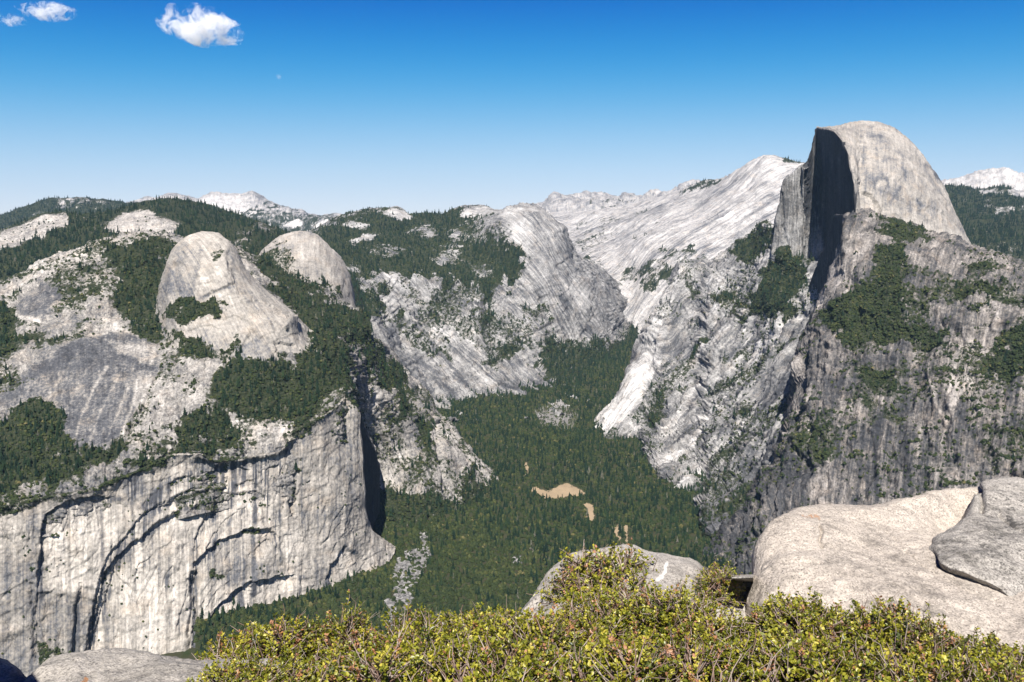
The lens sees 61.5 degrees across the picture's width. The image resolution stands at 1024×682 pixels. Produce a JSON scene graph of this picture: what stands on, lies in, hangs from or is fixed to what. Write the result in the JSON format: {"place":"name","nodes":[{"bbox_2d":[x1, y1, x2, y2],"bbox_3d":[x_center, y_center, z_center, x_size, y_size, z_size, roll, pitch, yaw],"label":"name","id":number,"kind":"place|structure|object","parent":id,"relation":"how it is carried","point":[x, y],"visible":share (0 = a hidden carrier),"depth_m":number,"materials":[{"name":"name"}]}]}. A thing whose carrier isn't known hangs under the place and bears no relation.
{"place":"outdoors","nodes":[
{"label":"outdoors","id":0,"kind":"place"},
{"bbox_2d":[0,197,132,227],"bbox_3d":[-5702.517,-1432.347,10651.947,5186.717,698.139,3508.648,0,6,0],"label":"mountain","id":1,"kind":"structure","parent":0,"point":[63,202],"depth_m":10126.25,"materials":[{"name":"grey stone"}]},
{"bbox_2d":[0,195,132,227],"bbox_3d":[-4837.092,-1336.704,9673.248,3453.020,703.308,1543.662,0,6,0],"label":"conifer forest","id":2,"kind":"object","parent":1,"relation":"on","point":[25,211],"visible":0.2,"depth_m":10097.43,"materials":[{"name":"green plant"}]},
{"bbox_2d":[161,647,194,659],"bbox_3d":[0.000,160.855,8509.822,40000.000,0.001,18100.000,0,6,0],"label":"ground","id":3,"kind":"structure","parent":0,"point":[188,653],"depth_m":2202.25,"materials":[{"name":"green plant"}]},
{"bbox_2d":[0,198,371,328],"bbox_3d":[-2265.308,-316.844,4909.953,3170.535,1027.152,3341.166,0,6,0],"label":"hill","id":4,"kind":"structure","parent":0,"point":[124,220],"depth_m":4490.94,"materials":[{"name":"stone"}]},
{"bbox_2d":[0,195,373,337],"bbox_3d":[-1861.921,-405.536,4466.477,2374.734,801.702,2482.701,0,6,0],"label":"conifer forest","id":5,"kind":"object","parent":4,"relation":"on","point":[108,212],"visible":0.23,"depth_m":4464.56,"materials":[{"name":"green plant"}]},
{"bbox_2d":[0,230,375,536],"bbox_3d":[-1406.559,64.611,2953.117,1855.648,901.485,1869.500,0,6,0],"label":"hill","id":6,"kind":"structure","parent":0,"point":[98,384],"depth_m":2541.14,"materials":[{"name":"stone"}]},
{"bbox_2d":[34,466,39,475],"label":"pine tree","id":7,"kind":"object","parent":6,"relation":"on","point":[36,472],"visible":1,"depth_m":2157.66,"materials":[{"name":"green plant"}]},
{"bbox_2d":[0,229,373,536],"bbox_3d":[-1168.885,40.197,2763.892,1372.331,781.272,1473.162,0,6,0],"label":"conifer forest","id":8,"kind":"object","parent":6,"relation":"on","point":[15,338],"visible":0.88,"depth_m":2623.13,"materials":[{"name":"green plant"}]},
{"bbox_2d":[154,231,312,361],"bbox_3d":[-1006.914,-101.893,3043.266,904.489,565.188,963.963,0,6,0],"label":"granite dome","id":9,"kind":"structure","parent":6,"relation":"on","point":[256,319],"depth_m":2707.94,"materials":[{"name":"grey stone"}]},
{"bbox_2d":[161,254,311,359],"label":"brush","id":10,"kind":"object","parent":6,"relation":"on","point":[193,318],"visible":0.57,"depth_m":2663.14,"materials":[{"name":"green plant"}]},
{"bbox_2d":[168,295,307,359],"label":"conifer forest","id":11,"kind":"object","parent":6,"relation":"on","point":[194,312],"visible":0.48,"depth_m":2663.19,"materials":[{"name":"green plant"}]},
{"bbox_2d":[259,231,355,307],"bbox_3d":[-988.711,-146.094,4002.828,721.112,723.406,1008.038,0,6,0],"label":"granite dome","id":12,"kind":"structure","parent":6,"relation":"on","point":[315,256],"depth_m":3661.17,"materials":[{"name":"grey stone"}]},
{"bbox_2d":[263,249,338,293],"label":"conifer forest","id":13,"kind":"object","parent":12,"relation":"on","point":[322,276],"visible":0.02,"depth_m":3609.06,"materials":[{"name":"green plant"}]},
{"bbox_2d":[262,240,342,294],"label":"brush","id":14,"kind":"object","parent":12,"relation":"on","point":[296,270],"visible":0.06,"depth_m":3616.17,"materials":[{"name":"green plant"}]},
{"bbox_2d":[0,398,394,676],"bbox_3d":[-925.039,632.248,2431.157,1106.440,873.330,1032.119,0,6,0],"label":"cliff","id":15,"kind":"structure","parent":0,"point":[74,601],"depth_m":2258.65,"materials":[{"name":"stone"}]},
{"bbox_2d":[0,398,386,663],"bbox_3d":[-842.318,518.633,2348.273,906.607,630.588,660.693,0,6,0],"label":"brush","id":16,"kind":"object","parent":15,"relation":"on","point":[47,653],"visible":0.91,"depth_m":2195.11,"materials":[{"name":"green plant"}]},
{"bbox_2d":[126,191,340,231],"bbox_3d":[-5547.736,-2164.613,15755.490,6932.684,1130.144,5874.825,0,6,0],"label":"mountain","id":17,"kind":"structure","parent":0,"point":[238,201],"depth_m":14313.81,"materials":[{"name":"grey stone"}]},
{"bbox_2d":[239,198,331,230],"bbox_3d":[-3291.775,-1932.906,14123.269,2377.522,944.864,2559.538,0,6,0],"label":"conifer forest","id":18,"kind":"object","parent":17,"relation":"on","point":[282,218],"visible":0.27,"depth_m":13724.83,"materials":[{"name":"green plant"}]},
{"bbox_2d":[358,407,379,527],"bbox_3d":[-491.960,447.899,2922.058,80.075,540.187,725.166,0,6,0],"label":"cliff","id":19,"kind":"structure","parent":0,"point":[372,473],"depth_m":2854.86,"materials":[{"name":"stone"}]},
{"bbox_2d":[329,311,498,521],"bbox_3d":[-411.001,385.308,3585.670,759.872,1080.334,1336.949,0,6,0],"label":"cliff","id":20,"kind":"structure","parent":0,"point":[383,397],"depth_m":3248.75,"materials":[{"name":"stone"}]},
{"bbox_2d":[324,306,499,522],"bbox_3d":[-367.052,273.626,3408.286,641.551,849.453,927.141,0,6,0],"label":"conifer forest","id":21,"kind":"object","parent":20,"relation":"on","point":[386,367],"visible":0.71,"depth_m":3252.96,"materials":[{"name":"green plant"}]},
{"bbox_2d":[195,341,730,658],"bbox_3d":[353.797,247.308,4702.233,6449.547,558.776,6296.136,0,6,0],"label":"valley floor","id":22,"kind":"structure","parent":0,"point":[560,489],"depth_m":3350.41,"materials":[{"name":"green plant"}]},
{"bbox_2d":[384,532,521,629],"bbox_3d":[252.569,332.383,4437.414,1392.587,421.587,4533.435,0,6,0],"label":"talus blocks","id":23,"kind":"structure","parent":22,"relation":"on","point":[402,595],"depth_m":2622.46,"materials":[{"name":"stone"}]},
{"bbox_2d":[193,334,750,658],"bbox_3d":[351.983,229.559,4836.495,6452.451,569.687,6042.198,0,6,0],"label":"conifer forest","id":24,"kind":"object","parent":22,"relation":"on","point":[465,590],"visible":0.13,"depth_m":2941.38,"materials":[{"name":"green plant"}]},
{"bbox_2d":[485,591,490,601],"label":"pine tree","id":25,"kind":"object","parent":22,"relation":"on","point":[488,598],"visible":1,"depth_m":2458.83,"materials":[{"name":"green plant"}]},
{"bbox_2d":[535,403,575,428],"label":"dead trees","id":26,"kind":"object","parent":22,"relation":"on","point":[545,419],"visible":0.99,"depth_m":4526.74,"materials":[{"name":"grey plant"}]},
{"bbox_2d":[307,202,638,420],"bbox_3d":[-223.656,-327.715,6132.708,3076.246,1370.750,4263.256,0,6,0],"label":"cliff","id":27,"kind":"structure","parent":0,"point":[590,299],"depth_m":5514.49,"materials":[{"name":"stone"}]},
{"bbox_2d":[308,204,638,392],"bbox_3d":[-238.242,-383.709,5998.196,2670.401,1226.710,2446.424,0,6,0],"label":"conifer forest","id":28,"kind":"object","parent":27,"relation":"on","point":[475,246],"visible":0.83,"depth_m":5653.49,"materials":[{"name":"green plant"}]},
{"bbox_2d":[0,0,1023,214],"label":"sky","id":29,"kind":"structure","parent":0,"point":[319,107],"materials":[{"name":"blue"}]},
{"bbox_2d":[534,179,699,212],"bbox_3d":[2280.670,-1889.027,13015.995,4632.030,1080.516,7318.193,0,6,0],"label":"mountain","id":30,"kind":"structure","parent":0,"point":[554,201],"depth_m":12103.38,"materials":[{"name":"grey stone"}]},
{"bbox_2d":[549,155,804,333],"bbox_3d":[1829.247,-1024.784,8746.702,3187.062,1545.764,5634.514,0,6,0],"label":"mountain","id":31,"kind":"structure","parent":0,"point":[713,220],"depth_m":7337.05,"materials":[{"name":"white stone"}]},
{"bbox_2d":[577,155,798,289],"bbox_3d":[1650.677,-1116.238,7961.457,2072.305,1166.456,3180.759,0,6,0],"label":"conifer forest","id":32,"kind":"object","parent":31,"relation":"on","point":[661,276],"visible":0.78,"depth_m":6766.60,"materials":[{"name":"green plant"}]},
{"bbox_2d":[594,220,821,538],"bbox_3d":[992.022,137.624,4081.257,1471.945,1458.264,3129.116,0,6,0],"label":"cliff","id":33,"kind":"structure","parent":0,"point":[667,338],"depth_m":4210.48,"materials":[{"name":"stone"}]},
{"bbox_2d":[603,219,818,537],"bbox_3d":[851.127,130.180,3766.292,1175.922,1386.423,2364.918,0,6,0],"label":"conifer forest","id":34,"kind":"object","parent":33,"relation":"on","point":[783,294],"visible":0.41,"depth_m":4151.78,"materials":[{"name":"green plant"}]},
{"bbox_2d":[770,127,857,258],"bbox_3d":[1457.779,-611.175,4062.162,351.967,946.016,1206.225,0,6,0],"label":"cliff","id":35,"kind":"structure","parent":0,"point":[817,192],"depth_m":4286.17,"materials":[{"name":"stone"}]},
{"bbox_2d":[809,214,842,293],"bbox_3d":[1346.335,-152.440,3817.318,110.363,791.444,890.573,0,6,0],"label":"cliff","id":36,"kind":"structure","parent":0,"point":[824,263],"depth_m":3625.93,"materials":[{"name":"stone"}]},
{"bbox_2d":[702,207,1023,574],"bbox_3d":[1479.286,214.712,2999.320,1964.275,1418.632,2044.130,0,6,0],"label":"cliff","id":37,"kind":"structure","parent":0,"point":[826,482],"depth_m":2894.51,"materials":[{"name":"stone"}]},
{"bbox_2d":[707,212,1023,574],"bbox_3d":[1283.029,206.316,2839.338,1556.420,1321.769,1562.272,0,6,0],"label":"brush","id":38,"kind":"object","parent":37,"relation":"on","point":[1015,358],"visible":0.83,"depth_m":2949.33,"materials":[{"name":"green plant"}]},
{"bbox_2d":[816,120,970,244],"bbox_3d":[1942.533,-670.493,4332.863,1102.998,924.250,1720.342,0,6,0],"label":"granite dome","id":39,"kind":"structure","parent":37,"relation":"on","point":[894,173],"depth_m":3735.85,"materials":[{"name":"grey stone"}]},
{"bbox_2d":[941,167,1023,190],"bbox_3d":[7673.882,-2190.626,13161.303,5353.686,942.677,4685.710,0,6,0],"label":"mountain","id":40,"kind":"structure","parent":0,"point":[986,178],"depth_m":12330.84,"materials":[{"name":"grey stone"}]},
{"bbox_2d":[946,185,1023,261],"bbox_3d":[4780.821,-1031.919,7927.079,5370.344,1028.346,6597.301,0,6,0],"label":"hill","id":41,"kind":"structure","parent":0,"point":[1007,208],"depth_m":7615.48,"materials":[{"name":"grey stone"}]},
{"bbox_2d":[943,183,1023,258],"bbox_3d":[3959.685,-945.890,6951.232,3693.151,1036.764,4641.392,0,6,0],"label":"conifer forest","id":42,"kind":"object","parent":41,"relation":"on","point":[1011,233],"visible":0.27,"depth_m":7108.20,"materials":[{"name":"green plant"}]},
{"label":"cliff top","id":43,"kind":"structure","parent":0,"visible":0},
{"bbox_2d":[0,658,26,681],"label":"boulder","id":44,"kind":"object","parent":43,"relation":"on","point":[10,672],"visible":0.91,"depth_m":3.58,"materials":[{"name":"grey stone"}]},
{"bbox_2d":[23,648,280,681],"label":"boulder","id":45,"kind":"object","parent":43,"relation":"on","point":[114,665],"visible":0.7,"depth_m":3.52,"materials":[{"name":"grey stone"}]},
{"bbox_2d":[186,642,317,681],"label":"manzanita shrub","id":46,"kind":"object","parent":43,"relation":"on","point":[234,670],"visible":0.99,"depth_m":3.32,"materials":[{"name":"green plant"}]},
{"bbox_2d":[192,605,345,670],"bbox_3d":[-1.149,1.514,4.088,0.859,0.502,0.765,-5,7,-38],"label":"manzanita shrub","id":47,"kind":"object","parent":43,"relation":"on","point":[267,643],"visible":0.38,"depth_m":4.09,"materials":[{"name":"green plant"}]},
{"bbox_2d":[277,638,364,681],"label":"manzanita shrub","id":48,"kind":"object","parent":43,"relation":"on","point":[327,675],"visible":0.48,"depth_m":3.49,"materials":[{"name":"green plant"}]},
{"bbox_2d":[279,589,384,670],"bbox_3d":[-0.915,1.518,4.233,0.655,0.518,0.707,4,7,33],"label":"manzanita shrub","id":49,"kind":"object","parent":43,"relation":"on","point":[338,631],"visible":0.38,"depth_m":4.22,"materials":[{"name":"green plant"}]},
{"bbox_2d":[315,612,505,681],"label":"manzanita shrub","id":50,"kind":"object","parent":43,"relation":"on","point":[413,668],"visible":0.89,"depth_m":3.47,"materials":[{"name":"green plant"}]},
{"bbox_2d":[340,599,482,676],"bbox_3d":[-0.482,1.545,4.090,1.073,0.506,0.923,5,8,41],"label":"manzanita shrub","id":51,"kind":"object","parent":43,"relation":"on","point":[416,619],"visible":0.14,"depth_m":4.18,"materials":[{"name":"green plant"}]},
{"bbox_2d":[412,601,549,655],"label":"manzanita shrub","id":52,"kind":"object","parent":43,"relation":"on","point":[470,620],"visible":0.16,"depth_m":4.33,"materials":[{"name":"green plant"}]},
{"bbox_2d":[429,618,595,681],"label":"manzanita shrub","id":53,"kind":"object","parent":43,"relation":"on","point":[496,665],"visible":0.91,"depth_m":3.60,"materials":[{"name":"green plant"}]},
{"bbox_2d":[476,597,603,679],"bbox_3d":[0.145,1.511,4.218,0.813,0.534,0.913,-4,7,-37],"label":"manzanita shrub","id":54,"kind":"object","parent":43,"relation":"on","point":[547,625],"visible":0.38,"depth_m":4.17,"materials":[{"name":"green plant"}]},
{"bbox_2d":[545,582,670,678],"bbox_3d":[0.488,1.536,4.416,0.872,0.478,1.013,-1,6,-11],"label":"manzanita shrub","id":55,"kind":"object","parent":43,"relation":"on","point":[594,611],"visible":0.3,"depth_m":4.48,"materials":[{"name":"green plant"}]},
{"bbox_2d":[529,624,688,681],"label":"manzanita shrub","id":56,"kind":"object","parent":43,"relation":"on","point":[622,662],"visible":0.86,"depth_m":3.50,"materials":[{"name":"green plant"}]},
{"bbox_2d":[519,544,745,625],"bbox_3d":[0.984,2.245,6.262,1.905,1.823,2.591,0,6,0],"label":"boulder","id":57,"kind":"object","parent":43,"relation":"on","point":[672,569],"visible":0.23,"depth_m":5.47,"materials":[{"name":"grey stone"}]},
{"bbox_2d":[535,556,621,612],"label":"manzanita shrub","id":58,"kind":"object","parent":57,"relation":"on","point":[556,587],"visible":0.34,"depth_m":5.29,"materials":[{"name":"green plant"}]},
{"bbox_2d":[526,538,658,602],"bbox_3d":[0.582,1.477,5.424,0.886,0.470,0.698,-2,6,-23],"label":"manzanita shrub","id":59,"kind":"object","parent":57,"relation":"on","point":[624,563],"visible":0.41,"depth_m":5.38,"materials":[{"name":"green plant"}]},
{"bbox_2d":[568,556,663,625],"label":"manzanita shrub","id":60,"kind":"object","parent":57,"relation":"on","point":[635,581],"visible":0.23,"depth_m":5.14,"materials":[{"name":"green plant"}]},
{"bbox_2d":[689,557,748,607],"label":"manzanita shrub","id":61,"kind":"object","parent":57,"relation":"on","point":[709,578],"visible":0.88,"depth_m":5.26,"materials":[{"name":"green plant"}]},
{"bbox_2d":[728,582,751,597],"bbox_3d":[1.513,1.718,5.640,0.193,0.432,0.512,2,6,15],"label":"rock","id":62,"kind":"object","parent":57,"relation":"on","point":[744,593],"visible":0.16,"depth_m":5.44,"materials":[{"name":"stone"}]},
{"bbox_2d":[732,574,752,582],"bbox_3d":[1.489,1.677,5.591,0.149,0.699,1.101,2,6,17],"label":"rock","id":63,"kind":"object","parent":57,"relation":"on","point":[746,578],"visible":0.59,"depth_m":5.19,"materials":[{"name":"grey stone"}]},
{"bbox_2d":[602,571,746,680],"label":"manzanita shrub","id":64,"kind":"object","parent":43,"relation":"on","point":[665,610],"visible":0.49,"depth_m":4.38,"materials":[{"name":"green plant"}]},
{"bbox_2d":[629,606,795,681],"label":"manzanita shrub","id":65,"kind":"object","parent":43,"relation":"on","point":[702,665],"visible":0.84,"depth_m":3.54,"materials":[{"name":"green plant"}]},
{"bbox_2d":[678,609,779,679],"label":"manzanita shrub","id":66,"kind":"object","parent":43,"relation":"on","point":[740,629],"visible":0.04,"depth_m":4.35,"materials":[{"name":"green plant"}]},
{"bbox_2d":[727,586,890,678],"bbox_3d":[1.492,1.445,4.212,0.954,0.450,0.820,0,6,4],"label":"manzanita shrub","id":67,"kind":"object","parent":43,"relation":"on","point":[798,611],"visible":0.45,"depth_m":4.18,"materials":[{"name":"green plant"}]},
{"bbox_2d":[709,617,922,681],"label":"manzanita shrub","id":68,"kind":"object","parent":43,"relation":"on","point":[803,663],"visible":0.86,"depth_m":3.54,"materials":[{"name":"green plant"}]},
{"bbox_2d":[745,486,1023,662],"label":"boulder","id":69,"kind":"object","parent":43,"relation":"on","point":[844,553],"visible":0.59,"depth_m":5.29,"materials":[{"name":"stone"}]},
{"bbox_2d":[929,476,1023,596],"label":"boulder","id":70,"kind":"object","parent":69,"relation":"on","point":[981,541],"visible":0.89,"depth_m":5.52,"materials":[{"name":"stone"}]},
{"bbox_2d":[808,589,968,671],"bbox_3d":[1.755,1.434,4.081,0.746,0.490,0.838,3,7,29],"label":"manzanita shrub","id":71,"kind":"object","parent":43,"relation":"on","point":[885,620],"visible":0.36,"depth_m":4.04,"materials":[{"name":"green plant"}]},
{"bbox_2d":[831,619,1013,681],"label":"manzanita shrub","id":72,"kind":"object","parent":43,"relation":"on","point":[924,675],"visible":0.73,"depth_m":3.38,"materials":[{"name":"green plant"}]},
{"bbox_2d":[897,601,1002,672],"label":"manzanita shrub","id":73,"kind":"object","parent":43,"relation":"on","point":[961,643],"visible":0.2,"depth_m":3.88,"materials":[{"name":"green plant"}]},
{"bbox_2d":[927,638,1023,681],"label":"manzanita shrub","id":74,"kind":"object","parent":43,"relation":"on","point":[996,673],"visible":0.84,"depth_m":3.30,"materials":[{"name":"green plant"}]},
{"bbox_2d":[955,625,1023,681],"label":"manzanita shrub","id":75,"kind":"object","parent":43,"relation":"on","point":[992,643],"visible":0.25,"depth_m":3.71,"materials":[{"name":"green plant"}]}
]}

